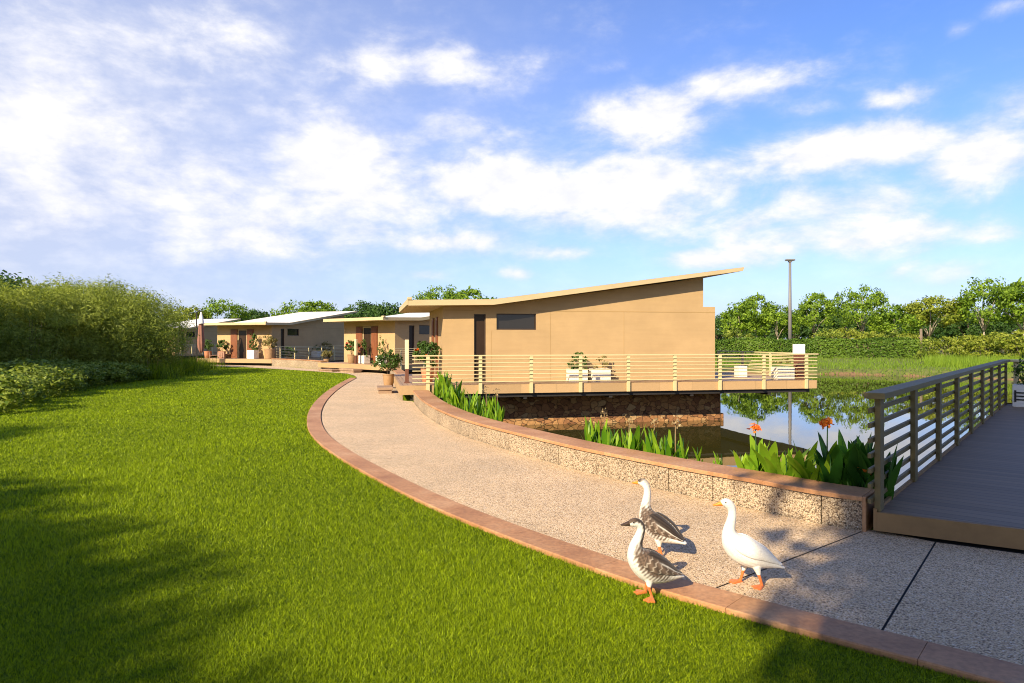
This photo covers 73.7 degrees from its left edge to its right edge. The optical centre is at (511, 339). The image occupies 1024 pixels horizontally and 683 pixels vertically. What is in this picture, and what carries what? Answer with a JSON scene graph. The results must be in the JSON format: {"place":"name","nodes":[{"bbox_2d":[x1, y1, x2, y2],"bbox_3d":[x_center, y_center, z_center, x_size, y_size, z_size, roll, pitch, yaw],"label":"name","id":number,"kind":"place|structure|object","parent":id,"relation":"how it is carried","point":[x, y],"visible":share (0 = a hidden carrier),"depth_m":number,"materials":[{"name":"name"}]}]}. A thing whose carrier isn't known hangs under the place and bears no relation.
{"place":"outdoors","nodes":[
{"label":"outdoors","id":0,"kind":"place"},
{"bbox_2d":[196,310,204,355],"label":"parasol","id":1,"kind":"object","parent":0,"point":[200,342],"visible":0.88,"depth_m":46.40,"materials":[{"name":"fabric"}]},
{"bbox_2d":[0,364,986,682],"bbox_3d":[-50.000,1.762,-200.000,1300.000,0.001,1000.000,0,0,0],"label":"lawn","id":2,"kind":"structure","parent":0,"point":[378,596],"depth_m":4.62,"materials":[{"name":"green plant"}]},
{"bbox_2d":[0,372,35,412],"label":"shrub","id":3,"kind":"object","parent":2,"relation":"on","point":[10,391],"visible":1,"depth_m":16.49,"materials":[{"name":"green plant"}]},
{"bbox_2d":[0,269,49,299],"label":"tree","id":4,"kind":"object","parent":2,"relation":"on","point":[18,281],"visible":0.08,"depth_m":59.56,"materials":[{"name":"green plant"}]},
{"bbox_2d":[0,373,53,404],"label":"shrub","id":5,"kind":"object","parent":2,"relation":"on","point":[36,394],"visible":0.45,"depth_m":18.56,"materials":[{"name":"green plant"}]},
{"bbox_2d":[0,276,61,361],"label":"olive bush","id":6,"kind":"object","parent":2,"relation":"on","point":[20,321],"visible":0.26,"depth_m":28.49,"materials":[{"name":"green plant"}]},
{"bbox_2d":[0,357,66,379],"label":"shrub","id":7,"kind":"object","parent":2,"relation":"on","point":[7,365],"visible":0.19,"depth_m":23.42,"materials":[{"name":"green plant"}]},
{"bbox_2d":[0,362,87,396],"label":"shrub","id":8,"kind":"object","parent":2,"relation":"on","point":[68,379],"visible":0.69,"depth_m":20.99,"materials":[{"name":"green plant"}]},
{"bbox_2d":[0,277,108,368],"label":"olive bush","id":9,"kind":"object","parent":2,"relation":"on","point":[29,346],"visible":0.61,"depth_m":28.04,"materials":[{"name":"green plant"}]},
{"bbox_2d":[25,358,90,367],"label":"shrub","id":10,"kind":"object","parent":2,"relation":"on","point":[48,361],"visible":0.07,"depth_m":26.28,"materials":[{"name":"green plant"}]},
{"bbox_2d":[44,365,89,391],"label":"shrub","id":11,"kind":"object","parent":2,"relation":"on","point":[74,370],"visible":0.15,"depth_m":23.21,"materials":[{"name":"green plant"}]},
{"bbox_2d":[0,275,145,364],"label":"olive bush","id":12,"kind":"object","parent":2,"relation":"on","point":[91,290],"visible":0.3,"depth_m":30.07,"materials":[{"name":"green plant"}]},
{"bbox_2d":[14,272,143,359],"bbox_3d":[-24.534,-0.881,37.373,8.554,5.556,9.291,0,0,9],"label":"olive bush","id":13,"kind":"object","parent":2,"relation":"on","point":[70,282],"visible":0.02,"depth_m":36.44,"materials":[{"name":"green plant"}]},
{"bbox_2d":[59,364,105,390],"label":"shrub","id":14,"kind":"object","parent":2,"relation":"on","point":[93,378],"visible":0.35,"depth_m":24.70,"materials":[{"name":"green plant"}]},
{"bbox_2d":[11,273,185,368],"bbox_3d":[-18.971,-0.630,31.726,7.041,5.031,7.647,0,0,18],"label":"olive bush","id":15,"kind":"object","parent":2,"relation":"on","point":[138,322],"visible":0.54,"depth_m":30.83,"materials":[{"name":"green plant"}]},
{"bbox_2d":[65,361,132,385],"bbox_3d":[-16.460,1.326,26.500,2.971,0.997,2.394,0,0,-4],"label":"shrub","id":16,"kind":"object","parent":2,"relation":"on","point":[115,371],"visible":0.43,"depth_m":26.61,"materials":[{"name":"green plant"}]},
{"bbox_2d":[95,361,144,382],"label":"shrub","id":17,"kind":"object","parent":2,"relation":"on","point":[129,367],"visible":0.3,"depth_m":27.92,"materials":[{"name":"green plant"}]},
{"bbox_2d":[111,362,153,381],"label":"shrub","id":18,"kind":"object","parent":2,"relation":"on","point":[147,373],"visible":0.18,"depth_m":29.35,"materials":[{"name":"green plant"}]},
{"bbox_2d":[84,285,199,366],"bbox_3d":[-19.281,-0.517,34.947,6.485,4.807,5.374,0,0,45],"label":"olive bush","id":19,"kind":"object","parent":2,"relation":"on","point":[168,315],"visible":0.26,"depth_m":34.55,"materials":[{"name":"green plant"}]},
{"bbox_2d":[129,351,187,379],"bbox_3d":[-16.347,1.126,30.555,3.619,1.254,3.763,0,0,0],"label":"grass tuft","id":20,"kind":"object","parent":2,"relation":"on","point":[160,374],"visible":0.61,"depth_m":30.55,"materials":[{"name":"green plant"}]},
{"bbox_2d":[141,352,198,376],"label":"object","id":21,"kind":"object","parent":2,"relation":"on","point":[181,368],"visible":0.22,"depth_m":33.32,"materials":[{"name":"green plant"}]},
{"bbox_2d":[183,350,227,369],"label":"grass tuft","id":22,"kind":"object","parent":2,"relation":"on","point":[214,365],"visible":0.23,"depth_m":41.21,"materials":[{"name":"green plant"}]},
{"bbox_2d":[271,358,327,368],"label":"retaining wall","id":23,"kind":"structure","parent":2,"relation":"on","point":[303,363],"depth_m":43.81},
{"bbox_2d":[413,390,873,531],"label":"retaining wall","id":24,"kind":"structure","parent":2,"relation":"on","point":[832,504],"depth_m":7.83,"materials":[{"name":"beige stone"}]},
{"bbox_2d":[620,518,683,602],"bbox_3d":[0.961,1.481,4.671,0.388,0.538,0.268,0,0,-41],"label":"grey goose","id":25,"kind":"object","parent":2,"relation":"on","point":[649,566],"visible":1,"depth_m":4.60},
{"bbox_2d":[307,378,1023,682],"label":"path edging","id":26,"kind":"object","parent":2,"relation":"on","point":[940,658],"visible":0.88,"depth_m":4.55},
{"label":"planting bed","id":27,"kind":"structure","parent":2,"relation":"on","visible":0},
{"bbox_2d":[659,431,679,456],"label":"canna plant","id":28,"kind":"object","parent":27,"relation":"on","point":[668,442],"visible":0.66,"depth_m":8.66,"materials":[{"name":"green plant"}]},
{"bbox_2d":[745,445,768,470],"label":"canna plant","id":29,"kind":"object","parent":27,"relation":"on","point":[753,457],"visible":0.41,"depth_m":7.60,"materials":[{"name":"green plant"}]},
{"bbox_2d":[752,443,783,471],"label":"canna plant","id":30,"kind":"object","parent":27,"relation":"on","point":[764,452],"visible":0.41,"depth_m":7.53,"materials":[{"name":"green plant"}]},
{"bbox_2d":[764,452,781,473],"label":"canna plant","id":31,"kind":"object","parent":27,"relation":"on","point":[771,464],"visible":0.45,"depth_m":7.35,"materials":[{"name":"green plant"}]},
{"bbox_2d":[774,447,810,475],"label":"canna plant","id":32,"kind":"object","parent":27,"relation":"on","point":[786,470],"visible":0.49,"depth_m":7.30,"materials":[{"name":"green plant"}]},
{"bbox_2d":[787,450,813,477],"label":"canna plant","id":33,"kind":"object","parent":27,"relation":"on","point":[798,457],"visible":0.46,"depth_m":7.14,"materials":[{"name":"green plant"}]},
{"bbox_2d":[788,457,818,479],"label":"canna plant","id":34,"kind":"object","parent":27,"relation":"on","point":[804,475],"visible":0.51,"depth_m":7.03,"materials":[{"name":"green plant"}]},
{"bbox_2d":[812,417,836,480],"bbox_3d":[3.215,1.270,7.052,0.242,0.964,0.269,0,0,0],"label":"canna plant","id":35,"kind":"object","parent":27,"relation":"on","point":[827,422],"visible":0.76,"depth_m":7.05,"materials":[{"name":"green plant"}]},
{"bbox_2d":[814,448,842,484],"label":"canna plant","id":36,"kind":"object","parent":27,"relation":"on","point":[834,475],"visible":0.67,"depth_m":6.87,"materials":[{"name":"green plant"}]},
{"bbox_2d":[818,432,856,466],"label":"canna plant","id":37,"kind":"object","parent":27,"relation":"on","point":[835,451],"visible":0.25,"depth_m":7.02,"materials":[{"name":"green plant"}]},
{"bbox_2d":[842,432,871,486],"bbox_3d":[3.444,1.345,6.812,0.328,0.857,0.365,0,0,-12],"label":"canna plant","id":38,"kind":"object","parent":27,"relation":"on","point":[852,463],"visible":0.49,"depth_m":6.76,"materials":[{"name":"green plant"}]},
{"bbox_2d":[846,436,873,483],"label":"canna plant","id":39,"kind":"object","parent":27,"relation":"on","point":[865,463],"visible":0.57,"depth_m":6.66,"materials":[{"name":"green plant"}]},
{"bbox_2d":[868,443,903,499],"bbox_3d":[3.628,1.375,6.677,0.298,0.778,0.332,0,0,19],"label":"canna plant","id":40,"kind":"object","parent":27,"relation":"on","point":[890,481],"visible":0.45,"depth_m":6.62,"materials":[{"name":"green plant"}]},
{"bbox_2d":[0,0,1023,340],"label":"sky","id":41,"kind":"structure","parent":0,"point":[256,154],"materials":[{"name":"blue"}]},
{"bbox_2d":[217,365,1023,665],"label":"path","id":42,"kind":"structure","parent":0,"point":[967,598],"depth_m":6.01,"materials":[{"name":"beige concrete"}]},
{"bbox_2d":[371,349,402,386],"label":"potted plant","id":43,"kind":"object","parent":42,"relation":"on","point":[392,364],"visible":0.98,"depth_m":24.64,"materials":[{"name":"green plant"}]},
{"bbox_2d":[632,478,686,554],"bbox_3d":[1.190,1.446,5.546,0.474,0.608,0.222,0,0,36],"label":"grey goose","id":44,"kind":"object","parent":42,"relation":"on","point":[660,528],"visible":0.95,"depth_m":5.48},
{"bbox_2d":[713,498,784,589],"bbox_3d":[1.690,1.442,4.878,0.503,0.616,0.228,0,0,4],"label":"white goose","id":45,"kind":"object","parent":42,"relation":"on","point":[745,551],"visible":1,"depth_m":4.82},
{"bbox_2d":[518,374,1021,490],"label":"pond water","id":46,"kind":"structure","parent":0,"point":[784,420],"depth_m":21.94,"materials":[{"name":"blue liquid"}]},
{"bbox_2d":[715,341,1023,379],"bbox_3d":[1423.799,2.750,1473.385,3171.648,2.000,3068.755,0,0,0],"label":"bank","id":47,"kind":"structure","parent":0,"point":[858,370],"depth_m":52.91,"materials":[{"name":"green plant"}]},
{"bbox_2d":[170,304,209,322],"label":"tree","id":48,"kind":"object","parent":47,"relation":"on","point":[189,311],"visible":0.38,"depth_m":87.06,"materials":[{"name":"green plant"}]},
{"bbox_2d":[201,297,250,321],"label":"tree","id":49,"kind":"object","parent":47,"relation":"on","point":[234,310],"visible":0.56,"depth_m":89.17,"materials":[{"name":"green plant"}]},
{"bbox_2d":[232,308,269,322],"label":"tree","id":50,"kind":"object","parent":47,"relation":"on","point":[255,315],"visible":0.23,"depth_m":97.52,"materials":[{"name":"green plant"}]},
{"bbox_2d":[270,299,320,316],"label":"tree","id":51,"kind":"object","parent":47,"relation":"on","point":[285,308],"visible":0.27,"depth_m":94.51,"materials":[{"name":"green plant"}]},
{"bbox_2d":[294,299,340,311],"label":"tree","id":52,"kind":"object","parent":47,"relation":"on","point":[324,307],"visible":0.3,"depth_m":95.08,"materials":[{"name":"green plant"}]},
{"bbox_2d":[341,300,380,317],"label":"tree","id":53,"kind":"object","parent":47,"relation":"on","point":[361,312],"visible":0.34,"depth_m":90.65,"materials":[{"name":"green plant"}]},
{"bbox_2d":[364,300,403,316],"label":"tree","id":54,"kind":"object","parent":47,"relation":"on","point":[380,311],"visible":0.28,"depth_m":86.70,"materials":[{"name":"green plant"}]},
{"bbox_2d":[411,284,465,299],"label":"tree","id":55,"kind":"object","parent":47,"relation":"on","point":[448,295],"visible":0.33,"depth_m":76.61,"materials":[{"name":"green plant"}]},
{"bbox_2d":[443,285,496,299],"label":"tree","id":56,"kind":"object","parent":47,"relation":"on","point":[471,292],"visible":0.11,"depth_m":78.27,"materials":[{"name":"green plant"}]},
{"bbox_2d":[228,308,1019,348],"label":"wood","id":57,"kind":"object","parent":47,"relation":"on","point":[1012,329],"visible":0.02,"depth_m":131.96,"materials":[{"name":"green plant"}]},
{"bbox_2d":[715,315,739,339],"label":"tree","id":58,"kind":"object","parent":47,"relation":"on","point":[719,335],"visible":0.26,"depth_m":115.76,"materials":[{"name":"green plant"}]},
{"bbox_2d":[719,301,759,337],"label":"tree","id":59,"kind":"object","parent":47,"relation":"on","point":[748,318],"visible":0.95,"depth_m":96.60,"materials":[{"name":"green plant"}]},
{"bbox_2d":[722,327,759,341],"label":"bush","id":60,"kind":"object","parent":47,"relation":"on","point":[730,333],"visible":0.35,"depth_m":81.55,"materials":[{"name":"green plant"}]},
{"bbox_2d":[738,292,776,337],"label":"tree","id":61,"kind":"object","parent":47,"relation":"on","point":[751,299],"visible":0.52,"depth_m":99.72,"materials":[{"name":"green plant"}]},
{"bbox_2d":[746,318,793,342],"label":"tree","id":62,"kind":"object","parent":47,"relation":"on","point":[772,334],"visible":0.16,"depth_m":119.45,"materials":[{"name":"green plant"}]},
{"bbox_2d":[753,304,800,338],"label":"tree","id":63,"kind":"object","parent":47,"relation":"on","point":[769,316],"visible":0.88,"depth_m":96.43,"materials":[{"name":"green plant"}]},
{"bbox_2d":[785,259,794,338],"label":"lamp post","id":64,"kind":"object","parent":47,"relation":"on","point":[790,309],"visible":0.94,"depth_m":78.86,"materials":[{"name":"grey metal"}]},
{"bbox_2d":[792,290,838,335],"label":"tree","id":65,"kind":"object","parent":47,"relation":"on","point":[817,307],"visible":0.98,"depth_m":97.68,"materials":[{"name":"green plant"}]},
{"bbox_2d":[715,336,926,358],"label":"hedge","id":66,"kind":"object","parent":47,"relation":"on","point":[891,347],"visible":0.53,"depth_m":71.17,"materials":[{"name":"green plant"}]},
{"bbox_2d":[800,311,851,338],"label":"tree","id":67,"kind":"object","parent":47,"relation":"on","point":[806,331],"visible":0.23,"depth_m":122.38,"materials":[{"name":"green plant"}]},
{"bbox_2d":[812,328,845,342],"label":"bush","id":68,"kind":"object","parent":47,"relation":"on","point":[826,332],"visible":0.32,"depth_m":83.51,"materials":[{"name":"green plant"}]},
{"bbox_2d":[815,307,869,341],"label":"tree","id":69,"kind":"object","parent":47,"relation":"on","point":[854,325],"visible":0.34,"depth_m":118.50,"materials":[{"name":"green plant"}]},
{"bbox_2d":[827,327,862,342],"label":"bush","id":70,"kind":"object","parent":47,"relation":"on","point":[847,332],"visible":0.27,"depth_m":85.79,"materials":[{"name":"green plant"}]},
{"bbox_2d":[831,284,892,331],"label":"tree","id":71,"kind":"object","parent":47,"relation":"on","point":[864,306],"visible":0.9,"depth_m":99.07,"materials":[{"name":"green plant"}]},
{"bbox_2d":[866,304,925,336],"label":"tree","id":72,"kind":"object","parent":47,"relation":"on","point":[904,318],"visible":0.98,"depth_m":94.91,"materials":[{"name":"green plant"}]},
{"bbox_2d":[897,314,955,349],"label":"tree","id":73,"kind":"object","parent":47,"relation":"on","point":[948,330],"visible":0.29,"depth_m":116.61,"materials":[{"name":"green plant"}]},
{"bbox_2d":[899,295,968,337],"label":"tree","id":74,"kind":"object","parent":47,"relation":"on","point":[915,308],"visible":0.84,"depth_m":96.57,"materials":[{"name":"green plant"}]},
{"bbox_2d":[913,336,959,359],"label":"bush","id":75,"kind":"object","parent":47,"relation":"on","point":[921,352],"visible":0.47,"depth_m":65.82,"materials":[{"name":"green plant"}]},
{"bbox_2d":[926,336,971,356],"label":"bush","id":76,"kind":"object","parent":47,"relation":"on","point":[955,343],"visible":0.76,"depth_m":62.67,"materials":[{"name":"green plant"}]},
{"bbox_2d":[938,309,992,339],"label":"tree","id":77,"kind":"object","parent":47,"relation":"on","point":[972,329],"visible":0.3,"depth_m":119.70,"materials":[{"name":"green plant"}]},
{"bbox_2d":[922,352,1023,371],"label":"tall weeds","id":78,"kind":"object","parent":47,"relation":"on","point":[953,360],"visible":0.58,"depth_m":54.31,"materials":[{"name":"green plant"}]},
{"bbox_2d":[953,335,1003,357],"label":"bush","id":79,"kind":"object","parent":47,"relation":"on","point":[975,342],"visible":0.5,"depth_m":61.24,"materials":[{"name":"green plant"}]},
{"bbox_2d":[950,276,1023,334],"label":"tree","id":80,"kind":"object","parent":47,"relation":"on","point":[967,303],"visible":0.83,"depth_m":92.37,"materials":[{"name":"green plant"}]},
{"bbox_2d":[982,317,1022,337],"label":"tree","id":81,"kind":"object","parent":47,"relation":"on","point":[1000,325],"visible":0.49,"depth_m":116.86,"materials":[{"name":"green plant"}]},
{"bbox_2d":[982,332,1023,358],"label":"bush","id":82,"kind":"object","parent":47,"relation":"on","point":[991,343],"visible":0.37,"depth_m":59.89,"materials":[{"name":"green plant"}]},
{"bbox_2d":[983,277,1023,334],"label":"tree","id":83,"kind":"object","parent":47,"relation":"on","point":[1018,283],"visible":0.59,"depth_m":91.76,"materials":[{"name":"green plant"}]},
{"bbox_2d":[995,329,1023,358],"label":"bush","id":84,"kind":"object","parent":47,"relation":"on","point":[1005,346],"visible":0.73,"depth_m":58.20,"materials":[{"name":"green plant"}]},
{"label":"ground","id":85,"kind":"structure","parent":0,"visible":0},
{"bbox_2d":[170,319,240,358],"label":"hut","id":86,"kind":"object","parent":85,"relation":"on","point":[210,332],"visible":0.21,"depth_m":72.31,"materials":[{"name":"paint"}]},
{"bbox_2d":[200,311,357,365],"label":"hut","id":87,"kind":"object","parent":85,"relation":"on","point":[303,334],"visible":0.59,"depth_m":49.77,"materials":[{"name":"paint"}]},
{"bbox_2d":[231,329,237,357],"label":"door leaf","id":88,"kind":"structure","parent":87,"relation":"in","point":[234,332],"depth_m":49.13,"materials":[{"name":"brown wood"}]},
{"bbox_2d":[238,329,246,357],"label":"door","id":89,"kind":"structure","parent":87,"relation":"in","point":[242,333],"depth_m":48.99,"materials":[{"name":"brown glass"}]},
{"bbox_2d":[247,333,258,358],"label":"planter box","id":90,"kind":"object","parent":87,"relation":"on","point":[253,354],"visible":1,"depth_m":47.77,"materials":[{"name":"white wood"}]},
{"bbox_2d":[262,334,277,358],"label":"potted plant","id":91,"kind":"object","parent":87,"relation":"on","point":[269,353],"visible":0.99,"depth_m":47.09,"materials":[{"name":"green plant"}]},
{"bbox_2d":[318,313,428,373],"bbox_3d":[-4.186,0.665,42.396,6.802,6.170,13.561,0,0,43],"label":"hut","id":92,"kind":"object","parent":85,"relation":"on","point":[394,332],"visible":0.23,"depth_m":37.98,"materials":[{"name":"paint"}]},
{"bbox_2d":[344,340,360,362],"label":"potted plant","id":93,"kind":"object","parent":92,"relation":"on","point":[349,347],"visible":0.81,"depth_m":38.23,"materials":[{"name":"green plant"}]},
{"bbox_2d":[356,327,362,362],"bbox_3d":[-8.778,0.270,39.283,0.600,2.060,0.105,0,0,43],"label":"door leaf","id":94,"kind":"structure","parent":92,"relation":"in","point":[359,330],"depth_m":39.19,"materials":[{"name":"brown wood"}]},
{"bbox_2d":[363,327,370,362],"bbox_3d":[-8.201,0.270,38.818,0.860,2.060,0.080,0,0,43],"label":"door","id":95,"kind":"structure","parent":92,"relation":"in","point":[366,330],"depth_m":38.82,"materials":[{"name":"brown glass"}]},
{"bbox_2d":[371,326,377,362],"bbox_3d":[-7.695,0.270,38.274,0.600,2.060,0.105,0,0,43],"label":"door leaf","id":96,"kind":"structure","parent":92,"relation":"in","point":[374,329],"depth_m":38.20,"materials":[{"name":"brown wood"}]},
{"bbox_2d":[409,325,413,362],"bbox_3d":[-5.607,0.240,37.896,0.090,2.096,0.366,0,0,43],"label":"window","id":97,"kind":"structure","parent":92,"relation":"in","point":[411,327],"depth_m":37.93,"materials":[{"name":"grey glass"}]},
{"bbox_2d":[393,267,818,424],"bbox_3d":[2.746,0.665,24.220,13.561,6.170,6.802,0,0,-12],"label":"hut","id":98,"kind":"object","parent":85,"relation":"on","point":[653,340],"visible":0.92,"depth_m":21.83,"materials":[{"name":"beige paint"}]},
{"bbox_2d":[404,340,409,382],"bbox_3d":[-3.207,0.650,20.837,0.170,1.320,0.170,0,0,-12],"label":"bollard lamp","id":99,"kind":"object","parent":98,"relation":"on","point":[406,361],"visible":1,"depth_m":20.78,"materials":[{"name":"beige paint"}]},
{"bbox_2d":[411,341,441,381],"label":"potted plant","id":100,"kind":"object","parent":98,"relation":"on","point":[427,347],"visible":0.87,"depth_m":21.18,"materials":[{"name":"green plant"}]},
{"bbox_2d":[474,314,485,380],"bbox_3d":[-1.014,0.240,21.368,0.366,2.096,0.090,0,0,-12],"label":"window","id":101,"kind":"structure","parent":98,"relation":"in","point":[479,319],"depth_m":21.36,"materials":[{"name":"brown glass"}]},
{"bbox_2d":[497,314,535,329],"bbox_3d":[0.127,-0.575,21.604,1.276,0.506,0.090,0,0,-12],"label":"window","id":102,"kind":"structure","parent":98,"relation":"in","point":[504,321],"depth_m":21.61,"materials":[{"name":"grey glass"}]},
{"bbox_2d":[566,351,588,381],"bbox_3d":[2.086,0.834,21.637,0.770,0.951,0.484,0,0,-12],"label":"planter box","id":103,"kind":"object","parent":98,"relation":"on","point":[576,376],"visible":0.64,"depth_m":21.51,"materials":[{"name":"white wood"}]},
{"bbox_2d":[589,356,610,379],"bbox_3d":[2.827,0.881,21.779,0.640,0.858,0.468,0,0,-12],"label":"planter box","id":104,"kind":"object","parent":98,"relation":"on","point":[607,372],"visible":0.65,"depth_m":21.64,"materials":[{"name":"white wood"}]},
{"bbox_2d":[771,359,794,379],"bbox_3d":[9.048,0.959,22.745,0.694,0.702,0.406,0,0,-12],"label":"planter box","id":105,"kind":"object","parent":98,"relation":"on","point":[788,377],"visible":0.89,"depth_m":22.56,"materials":[{"name":"white wood"}]},
{"bbox_2d":[793,344,804,379],"bbox_3d":[9.551,0.725,22.744,0.300,1.170,0.300,0,0,-12],"label":"bollard lamp","id":106,"kind":"object","parent":98,"relation":"on","point":[798,348],"visible":0.72,"depth_m":22.63,"materials":[{"name":"white paint"}]},
{"bbox_2d":[864,359,1023,549],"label":"footbridge","id":107,"kind":"object","parent":85,"relation":"on","point":[967,487],"visible":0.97,"depth_m":7.35,"materials":[{"name":"paint"}]},
{"bbox_2d":[1012,355,1023,406],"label":"planter box","id":108,"kind":"object","parent":107,"relation":"on","point":[1017,394],"visible":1,"depth_m":15.78,"materials":[{"name":"white wood"}]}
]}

